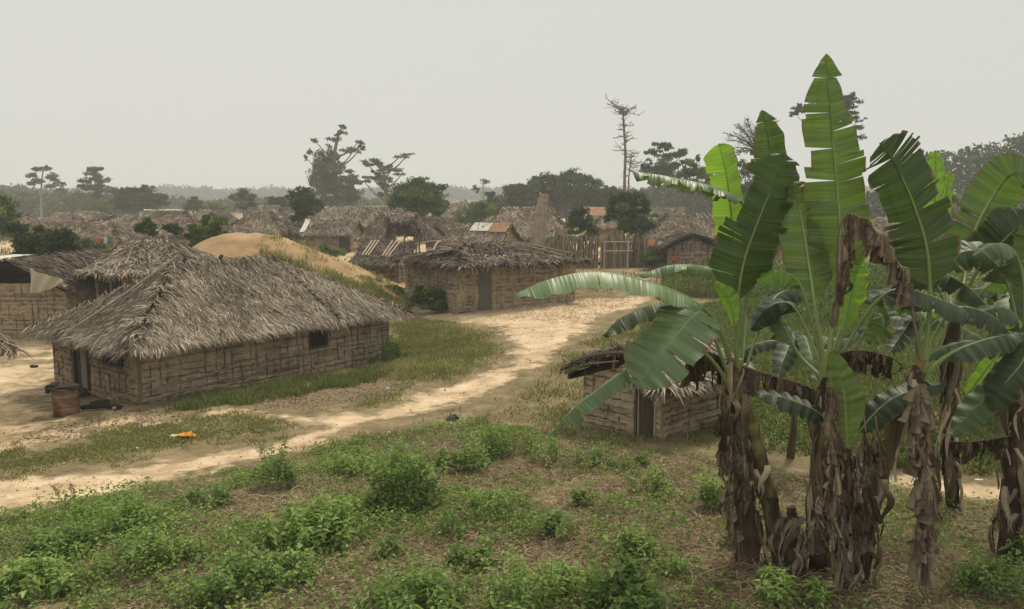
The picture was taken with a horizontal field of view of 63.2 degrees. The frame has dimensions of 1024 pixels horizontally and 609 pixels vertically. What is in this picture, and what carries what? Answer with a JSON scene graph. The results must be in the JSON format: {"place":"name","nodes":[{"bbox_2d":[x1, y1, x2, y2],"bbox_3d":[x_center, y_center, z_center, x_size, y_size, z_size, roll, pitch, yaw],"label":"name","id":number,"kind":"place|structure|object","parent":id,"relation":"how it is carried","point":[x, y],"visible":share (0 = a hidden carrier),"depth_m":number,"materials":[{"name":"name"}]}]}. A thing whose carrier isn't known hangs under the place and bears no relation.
{"place":"outdoors","nodes":[
{"label":"outdoors","id":0,"kind":"place"},
{"bbox_2d":[191,232,428,317],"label":"hill","id":1,"kind":"structure","parent":0,"point":[237,244],"depth_m":43.49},
{"bbox_2d":[0,198,1023,608],"bbox_3d":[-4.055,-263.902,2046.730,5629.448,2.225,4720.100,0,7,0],"label":"ground","id":2,"kind":"structure","parent":0,"point":[26,406],"depth_m":17.49,"materials":[{"name":"soil"}]},
{"bbox_2d":[0,194,21,240],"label":"broad tree","id":3,"kind":"object","parent":2,"relation":"on","point":[8,215],"visible":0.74,"depth_m":57.45,"materials":[{"name":"green plant"}]},
{"bbox_2d":[5,219,52,257],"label":"dark bushy tree","id":4,"kind":"object","parent":2,"relation":"on","point":[23,241],"visible":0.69,"depth_m":43.45,"materials":[{"name":"green plant"}]},
{"bbox_2d":[0,550,88,600],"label":"leafy weed","id":5,"kind":"object","parent":2,"relation":"on","point":[18,569],"visible":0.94,"depth_m":10.41,"materials":[{"name":"green plant"}]},
{"bbox_2d":[25,165,68,218],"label":"tall tree","id":6,"kind":"object","parent":2,"relation":"on","point":[51,177],"visible":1,"depth_m":167.99,"materials":[{"name":"green plant"}]},
{"bbox_2d":[0,248,121,339],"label":"thatched hut","id":7,"kind":"object","parent":2,"relation":"on","point":[22,307],"visible":0.52,"depth_m":36.43,"materials":[{"name":"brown wood"}]},
{"bbox_2d":[30,268,66,292],"bbox_3d":[-19.712,-1.027,35.325,1.522,1.093,0.155,0,7,0],"label":"cloth","id":8,"kind":"object","parent":7,"relation":"hanging from","point":[40,282],"visible":1,"depth_m":35.33,"materials":[{"name":"beige fabric"}]},
{"bbox_2d":[19,516,102,558],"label":"leafy weed","id":9,"kind":"object","parent":2,"relation":"on","point":[78,535],"visible":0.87,"depth_m":11.73,"materials":[{"name":"green plant"}]},
{"bbox_2d":[41,225,84,255],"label":"dark bushy tree","id":10,"kind":"object","parent":2,"relation":"on","point":[61,239],"visible":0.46,"depth_m":42.59,"materials":[{"name":"green plant"}]},
{"bbox_2d":[51,388,79,416],"bbox_3d":[-12.319,2.652,22.964,0.709,0.786,0.696,0,7,0],"label":"rusty drum","id":11,"kind":"object","parent":2,"relation":"on","point":[65,402],"visible":0.95,"depth_m":22.70,"materials":[{"name":"metal"}]},
{"bbox_2d":[45,492,110,521],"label":"leafy weed","id":12,"kind":"object","parent":2,"relation":"on","point":[84,505],"visible":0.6,"depth_m":13.35,"materials":[{"name":"green plant"}]},
{"bbox_2d":[0,189,163,216],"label":"wood","id":13,"kind":"object","parent":2,"relation":"on","point":[29,203],"visible":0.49,"depth_m":198.42,"materials":[{"name":"green plant"}]},
{"bbox_2d":[76,166,118,206],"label":"tall tree","id":14,"kind":"object","parent":2,"relation":"on","point":[98,180],"visible":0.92,"depth_m":167.67,"materials":[{"name":"green plant"}]},
{"bbox_2d":[52,219,151,253],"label":"thatched hut","id":15,"kind":"object","parent":2,"relation":"on","point":[87,229],"visible":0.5,"depth_m":67.44,"materials":[{"name":"brown plant"}]},
{"bbox_2d":[0,182,209,209],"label":"wood","id":16,"kind":"object","parent":2,"relation":"on","point":[175,203],"visible":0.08,"depth_m":285.49,"materials":[{"name":"green plant"}]},
{"bbox_2d":[95,482,164,535],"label":"leafy weed","id":17,"kind":"object","parent":2,"relation":"on","point":[140,504],"visible":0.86,"depth_m":12.43,"materials":[{"name":"green plant"}]},
{"bbox_2d":[81,524,182,581],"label":"leafy weed","id":18,"kind":"object","parent":2,"relation":"on","point":[144,541],"visible":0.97,"depth_m":10.92,"materials":[{"name":"green plant"}]},
{"bbox_2d":[107,184,170,214],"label":"broad tree","id":19,"kind":"object","parent":2,"relation":"on","point":[125,197],"visible":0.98,"depth_m":148.02,"materials":[{"name":"green plant"}]},
{"bbox_2d":[65,237,217,304],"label":"open thatched shed","id":20,"kind":"structure","parent":2,"relation":"on","point":[127,262],"depth_m":38.04,"materials":[{"name":"plant"}]},
{"bbox_2d":[126,209,201,240],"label":"thatched hut","id":21,"kind":"object","parent":2,"relation":"on","point":[156,216],"visible":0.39,"depth_m":93.03,"materials":[{"name":"brown plant"}]},
{"bbox_2d":[144,216,207,244],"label":"thatched hut","id":22,"kind":"object","parent":2,"relation":"on","point":[182,222],"visible":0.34,"depth_m":74.70,"materials":[{"name":"brown plant"}]},
{"bbox_2d":[158,533,211,567],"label":"leafy weed","id":23,"kind":"object","parent":2,"relation":"on","point":[189,545],"visible":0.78,"depth_m":11.24,"materials":[{"name":"green plant"}]},
{"bbox_2d":[168,480,234,506],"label":"leafy weed","id":24,"kind":"object","parent":2,"relation":"on","point":[221,493],"visible":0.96,"depth_m":13.78,"materials":[{"name":"green plant"}]},
{"bbox_2d":[183,214,229,246],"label":"tall bush","id":25,"kind":"object","parent":2,"relation":"on","point":[202,232],"visible":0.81,"depth_m":48.52,"materials":[{"name":"green plant"}]},
{"bbox_2d":[19,253,413,405],"bbox_3d":[-9.670,0.557,28.837,7.357,4.777,11.697,6,9,37],"label":"thatched hut","id":26,"kind":"object","parent":2,"relation":"on","point":[174,329],"visible":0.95,"depth_m":26.25,"materials":[{"name":"brown plant"}]},
{"bbox_2d":[71,345,91,395],"bbox_3d":[-13.264,1.916,25.689,0.980,1.950,0.155,6,9,38],"label":"door","id":27,"kind":"structure","parent":26,"relation":"in","point":[81,369],"depth_m":25.78,"materials":[{"name":"grey wood"}]},
{"bbox_2d":[169,541,283,608],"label":"leafy weed","id":28,"kind":"object","parent":2,"relation":"on","point":[232,576],"visible":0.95,"depth_m":10.08,"materials":[{"name":"green plant"}]},
{"bbox_2d":[225,210,291,237],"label":"thatched hut","id":29,"kind":"object","parent":2,"relation":"on","point":[259,221],"visible":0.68,"depth_m":78.91,"materials":[{"name":"brown plant"}]},
{"bbox_2d":[254,435,300,489],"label":"leafy weed","id":30,"kind":"object","parent":2,"relation":"on","point":[278,473],"visible":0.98,"depth_m":14.66,"materials":[{"name":"green plant"}]},
{"bbox_2d":[264,542,319,587],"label":"leafy weed","id":31,"kind":"object","parent":2,"relation":"on","point":[304,569],"visible":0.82,"depth_m":10.42,"materials":[{"name":"green plant"}]},
{"bbox_2d":[284,185,325,223],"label":"village tree","id":32,"kind":"object","parent":2,"relation":"on","point":[301,205],"visible":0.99,"depth_m":83.03,"materials":[{"name":"green plant"}]},
{"bbox_2d":[255,489,358,556],"bbox_3d":[-2.844,3.043,11.719,1.452,0.781,1.440,0,7,0],"label":"leafy weed","id":33,"kind":"object","parent":2,"relation":"on","point":[326,520],"visible":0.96,"depth_m":11.53,"materials":[{"name":"green plant"}]},
{"bbox_2d":[2,295,636,446],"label":"litter","id":34,"kind":"object","parent":2,"relation":"on","point":[99,415],"visible":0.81,"depth_m":22.82,"materials":[{"name":"plant"}]},
{"bbox_2d":[203,197,450,212],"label":"wood","id":35,"kind":"object","parent":2,"relation":"on","point":[230,204],"visible":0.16,"depth_m":249.78,"materials":[{"name":"green plant"}]},
{"bbox_2d":[299,219,363,251],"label":"thatched hut","id":36,"kind":"object","parent":2,"relation":"on","point":[339,234],"visible":0.89,"depth_m":76.37,"materials":[{"name":"brown plant"}]},
{"bbox_2d":[303,124,366,206],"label":"giant tree","id":37,"kind":"object","parent":2,"relation":"on","point":[327,171],"visible":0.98,"depth_m":162.31,"materials":[{"name":"green plant"}]},
{"bbox_2d":[310,206,366,220],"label":"thatched hut","id":38,"kind":"object","parent":2,"relation":"on","point":[333,212],"visible":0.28,"depth_m":108.81,"materials":[{"name":"brown plant"}]},
{"bbox_2d":[325,449,383,476],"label":"leafy weed","id":39,"kind":"object","parent":2,"relation":"on","point":[347,462],"visible":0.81,"depth_m":15.47,"materials":[{"name":"green plant"}]},
{"bbox_2d":[324,483,393,523],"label":"leafy weed","id":40,"kind":"object","parent":2,"relation":"on","point":[355,509],"visible":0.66,"depth_m":12.79,"materials":[{"name":"green plant"}]},
{"bbox_2d":[347,240,419,282],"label":"lean to shed","id":41,"kind":"object","parent":2,"relation":"on","point":[370,255],"visible":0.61,"depth_m":50.16,"materials":[{"name":"plant"}]},
{"bbox_2d":[355,153,414,205],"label":"flat topped tree","id":42,"kind":"object","parent":2,"relation":"on","point":[381,180],"visible":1,"depth_m":157.95,"materials":[{"name":"green plant"}]},
{"bbox_2d":[367,334,408,363],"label":"leafy bush","id":43,"kind":"object","parent":2,"relation":"on","point":[390,353],"visible":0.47,"depth_m":29.82,"materials":[{"name":"green plant"}]},
{"bbox_2d":[353,211,444,252],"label":"open shelter","id":44,"kind":"object","parent":2,"relation":"on","point":[388,226],"visible":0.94,"depth_m":70.77,"materials":[{"name":"brown plant"}]},
{"bbox_2d":[363,432,449,513],"bbox_3d":[-1.666,2.663,13.279,1.379,1.226,1.166,0,7,0],"label":"leafy weed","id":45,"kind":"object","parent":2,"relation":"on","point":[399,475],"visible":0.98,"depth_m":13.05,"materials":[{"name":"green plant"}]},
{"bbox_2d":[346,561,472,608],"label":"leafy weed","id":46,"kind":"object","parent":2,"relation":"on","point":[438,592],"visible":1,"depth_m":9.53,"materials":[{"name":"green plant"}]},
{"bbox_2d":[384,176,449,241],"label":"round green tree","id":47,"kind":"object","parent":2,"relation":"on","point":[420,196],"visible":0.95,"depth_m":90.62,"materials":[{"name":"green plant"}]},
{"bbox_2d":[408,285,447,312],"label":"leafy bush","id":48,"kind":"object","parent":2,"relation":"on","point":[422,301],"visible":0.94,"depth_m":38.99,"materials":[{"name":"green plant"}]},
{"bbox_2d":[427,505,475,538],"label":"leafy weed","id":49,"kind":"object","parent":2,"relation":"on","point":[453,518],"visible":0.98,"depth_m":11.89,"materials":[{"name":"green plant"}]},
{"bbox_2d":[450,201,498,223],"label":"scrub bush","id":50,"kind":"object","parent":2,"relation":"on","point":[483,211],"visible":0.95,"depth_m":103.69,"materials":[{"name":"green plant"}]},
{"bbox_2d":[458,437,491,471],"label":"leafy weed","id":51,"kind":"object","parent":2,"relation":"on","point":[470,454],"visible":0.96,"depth_m":15.26,"materials":[{"name":"green plant"}]},
{"bbox_2d":[443,534,507,572],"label":"leafy weed","id":52,"kind":"object","parent":2,"relation":"on","point":[486,550],"visible":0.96,"depth_m":10.92,"materials":[{"name":"green plant"}]},
{"bbox_2d":[439,222,523,245],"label":"thatched hut","id":53,"kind":"object","parent":2,"relation":"on","point":[457,233],"visible":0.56,"depth_m":60.82,"materials":[{"name":"brown plant"}]},
{"bbox_2d":[383,240,594,313],"bbox_3d":[-1.050,-1.641,42.108,8.952,3.372,8.530,-5,9,-32],"label":"thatched hut","id":54,"kind":"object","parent":2,"relation":"on","point":[474,276],"visible":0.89,"depth_m":39.69,"materials":[{"name":"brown wood"}]},
{"bbox_2d":[478,270,490,309],"bbox_3d":[-1.308,-0.682,38.924,0.720,1.850,0.060,-4,9,-30],"label":"door","id":55,"kind":"structure","parent":54,"relation":"in","point":[484,280],"depth_m":38.90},
{"bbox_2d":[464,486,515,517],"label":"leafy weed","id":56,"kind":"object","parent":2,"relation":"on","point":[475,498],"visible":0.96,"depth_m":12.72,"materials":[{"name":"green plant"}]},
{"bbox_2d":[34,183,963,201],"bbox_3d":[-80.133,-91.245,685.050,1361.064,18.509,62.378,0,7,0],"label":"distant hills","id":57,"kind":"structure","parent":2,"relation":"on","point":[205,193],"depth_m":668.23,"materials":[{"name":"green plant"}]},
{"bbox_2d":[477,425,537,457],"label":"leafy weed","id":58,"kind":"object","parent":2,"relation":"on","point":[500,443],"visible":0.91,"depth_m":16.38,"materials":[{"name":"green plant"}]},
{"bbox_2d":[0,413,1023,608],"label":"ground cover","id":59,"kind":"object","parent":2,"relation":"on","point":[268,550],"visible":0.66,"depth_m":12.17,"materials":[{"name":"green plant"}]},
{"bbox_2d":[0,421,1023,608],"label":"dry straw","id":60,"kind":"object","parent":2,"relation":"on","point":[965,511],"visible":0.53,"depth_m":11.99,"materials":[{"name":"beige plant"}]},
{"bbox_2d":[0,419,1023,608],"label":"grass","id":61,"kind":"structure","parent":2,"relation":"on","point":[566,493],"depth_m":12.48,"materials":[{"name":"green plant"}]},
{"bbox_2d":[495,183,537,207],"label":"tree","id":62,"kind":"object","parent":2,"relation":"on","point":[523,191],"visible":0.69,"depth_m":133.05,"materials":[{"name":"green plant"}]},
{"bbox_2d":[481,542,577,608],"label":"leafy weed","id":63,"kind":"object","parent":2,"relation":"on","point":[543,586],"visible":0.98,"depth_m":9.63,"materials":[{"name":"green plant"}]},
{"bbox_2d":[489,206,569,248],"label":"thatched hut","id":64,"kind":"object","parent":2,"relation":"on","point":[521,219],"visible":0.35,"depth_m":71.64,"materials":[{"name":"brown plant"}]},
{"bbox_2d":[530,176,555,248],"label":"dead trunk","id":65,"kind":"object","parent":2,"relation":"on","point":[538,234],"visible":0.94,"depth_m":60.31,"materials":[{"name":"wood"}]},
{"bbox_2d":[527,171,565,209],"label":"tree","id":66,"kind":"object","parent":2,"relation":"on","point":[549,179],"visible":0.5,"depth_m":137.04,"materials":[{"name":"green plant"}]},
{"bbox_2d":[525,505,575,539],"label":"leafy weed","id":67,"kind":"object","parent":2,"relation":"on","point":[551,524],"visible":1,"depth_m":12.00,"materials":[{"name":"green plant"}]},
{"bbox_2d":[527,432,573,467],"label":"leafy weed","id":68,"kind":"object","parent":2,"relation":"on","point":[549,446],"visible":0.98,"depth_m":15.80,"materials":[{"name":"green plant"}]},
{"bbox_2d":[549,167,586,222],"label":"tree","id":69,"kind":"object","parent":2,"relation":"on","point":[567,176],"visible":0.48,"depth_m":140.53,"materials":[{"name":"green plant"}]},
{"bbox_2d":[545,556,617,600],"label":"leafy weed","id":70,"kind":"object","parent":2,"relation":"on","point":[583,572],"visible":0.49,"depth_m":10.12,"materials":[{"name":"green plant"}]},
{"bbox_2d":[565,206,600,243],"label":"garden tree","id":71,"kind":"object","parent":2,"relation":"on","point":[576,219],"visible":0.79,"depth_m":67.50,"materials":[{"name":"green plant"}]},
{"bbox_2d":[567,174,606,210],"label":"tree","id":72,"kind":"object","parent":2,"relation":"on","point":[586,195],"visible":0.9,"depth_m":133.02,"materials":[{"name":"green plant"}]},
{"bbox_2d":[431,184,744,217],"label":"wood","id":73,"kind":"object","parent":2,"relation":"on","point":[675,198],"visible":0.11,"depth_m":188.20,"materials":[{"name":"green plant"}]},
{"bbox_2d":[547,233,660,267],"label":"stake fence","id":74,"kind":"object","parent":2,"relation":"on","point":[612,259],"visible":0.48,"depth_m":59.96,"materials":[{"name":"brown wood"}]},
{"bbox_2d":[605,94,642,205],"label":"bare tree","id":75,"kind":"object","parent":2,"relation":"on","point":[623,113],"visible":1,"depth_m":127.59,"materials":[{"name":"brown plant"}]},
{"bbox_2d":[579,547,676,608],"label":"leafy weed","id":76,"kind":"object","parent":2,"relation":"on","point":[631,577],"visible":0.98,"depth_m":9.62,"materials":[{"name":"green plant"}]},
{"bbox_2d":[595,525,660,563],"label":"leafy weed","id":77,"kind":"object","parent":2,"relation":"on","point":[633,542],"visible":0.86,"depth_m":11.16,"materials":[{"name":"green plant"}]},
{"bbox_2d":[603,190,655,240],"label":"garden tree","id":78,"kind":"object","parent":2,"relation":"on","point":[633,223],"visible":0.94,"depth_m":69.18,"materials":[{"name":"green plant"}]},
{"bbox_2d":[625,461,673,494],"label":"leafy weed","id":79,"kind":"object","parent":2,"relation":"on","point":[658,484],"visible":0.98,"depth_m":13.86,"materials":[{"name":"green plant"}]},
{"bbox_2d":[555,336,758,440],"bbox_3d":[3.180,1.751,18.586,3.776,2.183,3.838,7,10,43],"label":"mud hut","id":80,"kind":"object","parent":2,"relation":"on","point":[662,414],"visible":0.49,"depth_m":17.86,"materials":[{"name":"brown wood"}]},
{"bbox_2d":[634,387,656,439],"bbox_3d":[2.809,2.207,17.421,0.100,1.500,0.547,-7,10,-43],"label":"door","id":81,"kind":"structure","parent":80,"relation":"in","point":[645,417],"depth_m":17.49,"materials":[{"name":"grey wood"}]},
{"bbox_2d":[638,141,687,207],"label":"bushy tree","id":82,"kind":"object","parent":2,"relation":"on","point":[663,167],"visible":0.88,"depth_m":127.40,"materials":[{"name":"green plant"}]},
{"bbox_2d":[514,110,818,566],"bbox_3d":[2.123,0.591,10.903,4.201,6.141,2.662,0,7,0],"label":"banana plant","id":83,"kind":"object","parent":2,"relation":"on","point":[744,251],"visible":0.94,"depth_m":10.46,"materials":[{"name":"green plant"}]},
{"bbox_2d":[355,286,993,608],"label":"dry sticks","id":84,"kind":"object","parent":2,"relation":"on","point":[744,583],"visible":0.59,"depth_m":10.50,"materials":[{"name":"wood"}]},
{"bbox_2d":[650,552,707,579],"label":"leafy weed","id":85,"kind":"object","parent":2,"relation":"on","point":[680,564],"visible":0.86,"depth_m":10.63,"materials":[{"name":"green plant"}]},
{"bbox_2d":[647,229,715,266],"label":"thatched hut","id":86,"kind":"object","parent":2,"relation":"on","point":[684,246],"visible":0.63,"depth_m":57.01,"materials":[{"name":"brown wood"}]},
{"bbox_2d":[672,158,709,212],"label":"bushy tree","id":87,"kind":"object","parent":2,"relation":"on","point":[689,172],"visible":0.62,"depth_m":93.70,"materials":[{"name":"green plant"}]},
{"bbox_2d":[625,212,780,258],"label":"thatched hut","id":88,"kind":"object","parent":2,"relation":"on","point":[667,224],"visible":0.2,"depth_m":69.53,"materials":[{"name":"plant"}]},
{"bbox_2d":[693,467,726,509],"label":"leafy weed","id":89,"kind":"object","parent":2,"relation":"on","point":[710,490],"visible":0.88,"depth_m":13.13,"materials":[{"name":"green plant"}]},
{"bbox_2d":[724,117,779,158],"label":"palm tree","id":90,"kind":"object","parent":2,"relation":"on","point":[750,143],"visible":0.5,"depth_m":83.42,"materials":[{"name":"green plant"}]},
{"bbox_2d":[752,562,835,608],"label":"leafy weed","id":91,"kind":"object","parent":2,"relation":"on","point":[821,594],"visible":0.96,"depth_m":10.03,"materials":[{"name":"green plant"}]},
{"bbox_2d":[778,505,809,578],"bbox_3d":[3.619,3.047,10.674,0.385,0.951,0.338,0,7,0],"label":"banana stump","id":92,"kind":"object","parent":2,"relation":"on","point":[793,538],"visible":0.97,"depth_m":10.60,"materials":[{"name":"brown plant"}]},
{"bbox_2d":[744,331,861,458],"bbox_3d":[5.231,1.717,15.635,2.323,2.777,2.757,-6,9,-37],"label":"banana plant","id":93,"kind":"object","parent":2,"relation":"on","point":[785,355],"visible":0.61,"depth_m":15.04,"materials":[{"name":"green plant"}]},
{"bbox_2d":[789,91,867,140],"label":"spreading tree","id":94,"kind":"object","parent":2,"relation":"on","point":[848,99],"visible":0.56,"depth_m":112.29,"materials":[{"name":"green plant"}]},
{"bbox_2d":[755,350,946,590],"bbox_3d":[4.165,2.049,10.226,2.356,3.042,0.691,0,7,0],"label":"banana plant","id":95,"kind":"object","parent":2,"relation":"on","point":[847,507],"visible":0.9,"depth_m":10.09,"materials":[{"name":"green plant"}]},
{"bbox_2d":[749,54,973,574],"bbox_3d":[4.322,0.292,10.407,2.632,6.647,1.662,0,7,0],"label":"banana plant","id":96,"kind":"object","parent":2,"relation":"on","point":[832,239],"visible":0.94,"depth_m":10.20,"materials":[{"name":"green plant"}]},
{"bbox_2d":[706,190,1023,216],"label":"wood","id":97,"kind":"object","parent":2,"relation":"on","point":[872,199],"visible":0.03,"depth_m":139.75,"materials":[{"name":"green plant"}]},
{"bbox_2d":[844,306,983,433],"bbox_3d":[8.424,1.346,17.283,2.709,3.193,2.880,0,7,0],"label":"banana plant","id":98,"kind":"object","parent":2,"relation":"on","point":[905,325],"visible":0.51,"depth_m":16.79,"materials":[{"name":"green plant"}]},
{"bbox_2d":[858,130,1023,589],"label":"banana plant","id":99,"kind":"object","parent":2,"relation":"on","point":[908,179],"visible":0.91,"depth_m":10.03,"materials":[{"name":"green plant"}]},
{"bbox_2d":[865,150,1023,510],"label":"banana plant","id":100,"kind":"object","parent":2,"relation":"on","point":[992,197],"visible":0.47,"depth_m":12.60,"materials":[{"name":"green plant"}]},
{"bbox_2d":[880,131,1023,211],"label":"wood","id":101,"kind":"object","parent":2,"relation":"on","point":[972,159],"visible":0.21,"depth_m":160.30,"materials":[{"name":"green plant"}]},
{"bbox_2d":[889,225,1023,564],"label":"banana plant","id":102,"kind":"object","parent":2,"relation":"on","point":[994,391],"visible":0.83,"depth_m":10.92,"materials":[{"name":"green plant"}]},
{"bbox_2d":[932,284,1019,420],"bbox_3d":[10.953,1.019,18.191,3.670,3.516,2.807,-4,9,-29],"label":"banana plant","id":103,"kind":"object","parent":2,"relation":"on","point":[992,297],"visible":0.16,"depth_m":17.79,"materials":[{"name":"green plant"}]},
{"bbox_2d":[948,546,1023,608],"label":"leafy weed","id":104,"kind":"object","parent":2,"relation":"on","point":[982,569],"visible":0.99,"depth_m":10.11,"materials":[{"name":"green plant"}]},
{"bbox_2d":[0,230,1023,481],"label":"grass","id":105,"kind":"structure","parent":0,"point":[422,362],"depth_m":24.25,"materials":[{"name":"green plant"}]},
{"bbox_2d":[0,0,1023,195],"label":"sky","id":106,"kind":"structure","parent":0,"point":[219,94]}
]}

